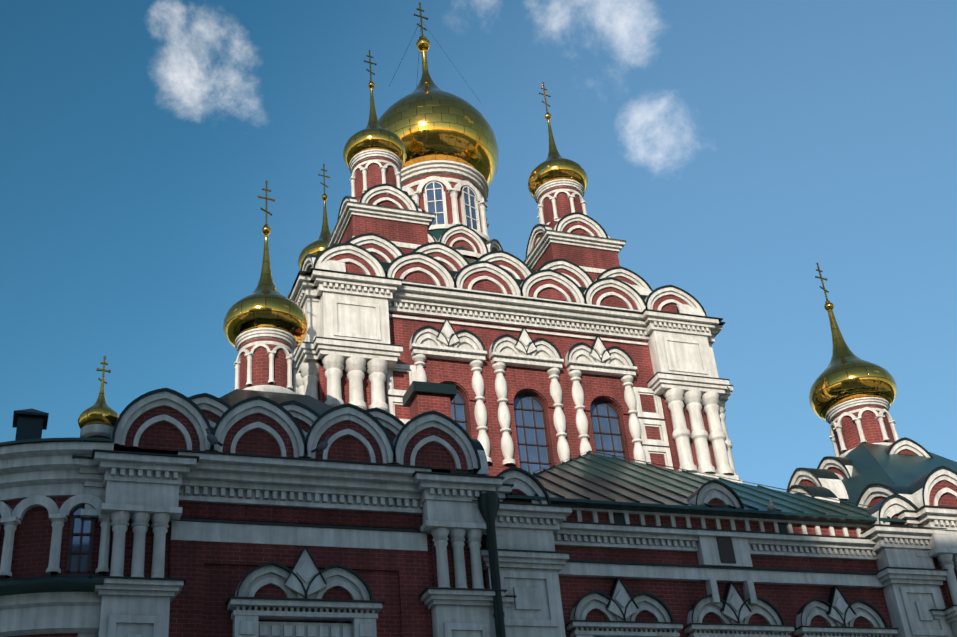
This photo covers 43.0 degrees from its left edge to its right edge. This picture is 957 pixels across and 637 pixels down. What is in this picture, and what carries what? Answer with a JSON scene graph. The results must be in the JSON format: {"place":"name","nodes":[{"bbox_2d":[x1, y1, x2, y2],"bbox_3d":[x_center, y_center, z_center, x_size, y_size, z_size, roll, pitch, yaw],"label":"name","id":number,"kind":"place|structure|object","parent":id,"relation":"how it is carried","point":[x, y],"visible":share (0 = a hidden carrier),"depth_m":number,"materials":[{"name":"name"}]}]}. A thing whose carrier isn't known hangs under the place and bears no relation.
{"place":"outdoors","nodes":[
{"label":"outdoors","id":0,"kind":"place"},
{"bbox_2d":[0,356,455,636],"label":"church apse","id":1,"kind":"structure","parent":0,"point":[54,551],"depth_m":19.86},
{"bbox_2d":[72,181,516,636],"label":"church side chapel","id":2,"kind":"structure","parent":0,"point":[263,521],"depth_m":21.15,"materials":[{"name":"red brick"}]},
{"bbox_2d":[205,428,222,446],"bbox_3d":[-4.579,2.054,20.997,0.360,0.295,0.133,20,-39,-36],"label":"pigeon","id":3,"kind":"object","parent":2,"relation":"on","point":[212,439],"visible":1,"depth_m":20.93,"materials":[{"name":"grey"}]},
{"bbox_2d":[311,436,329,452],"bbox_3d":[-2.797,2.242,21.613,0.360,0.295,0.133,-9,-31,6],"label":"pigeon","id":4,"kind":"object","parent":2,"relation":"on","point":[322,446],"visible":1,"depth_m":21.55,"materials":[{"name":"grey"}]},
{"bbox_2d":[0,0,956,491],"label":"sky","id":5,"kind":"structure","parent":0,"point":[735,149],"materials":[{"name":"blue"}]},
{"bbox_2d":[287,233,741,482],"bbox_3d":[-0.486,5.493,35.766,12.400,14.400,12.400,6,-33,-20],"label":"church facade","id":6,"kind":"object","parent":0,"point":[548,363],"visible":0.48,"depth_m":32.27,"materials":[{"name":"brick"}]},
{"bbox_2d":[378,2,502,259],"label":"central dome tower","id":7,"kind":"structure","parent":6,"relation":"on","point":[449,169],"depth_m":40.64,"materials":[{"name":"metal"}]},
{"bbox_2d":[298,50,625,280],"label":"corner cupolas","id":8,"kind":"object","parent":6,"relation":"on","point":[380,202],"visible":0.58,"depth_m":37.11,"materials":[{"name":"brick"}]},
{"bbox_2d":[472,450,953,636],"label":"gallery","id":9,"kind":"object","parent":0,"point":[587,544],"visible":0.94,"depth_m":24.00,"materials":[{"name":"red brick"}]},
{"bbox_2d":[768,498,774,509],"bbox_3d":[5.995,3.868,24.954,0.133,0.295,0.360,-4,-30,-3],"label":"pigeon","id":10,"kind":"object","parent":9,"relation":"on","point":[771,506],"visible":0.77,"depth_m":24.86,"materials":[{"name":"grey"}]},
{"bbox_2d":[786,263,956,636],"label":"domed chapel","id":11,"kind":"structure","parent":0,"point":[852,398],"depth_m":31.23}
]}

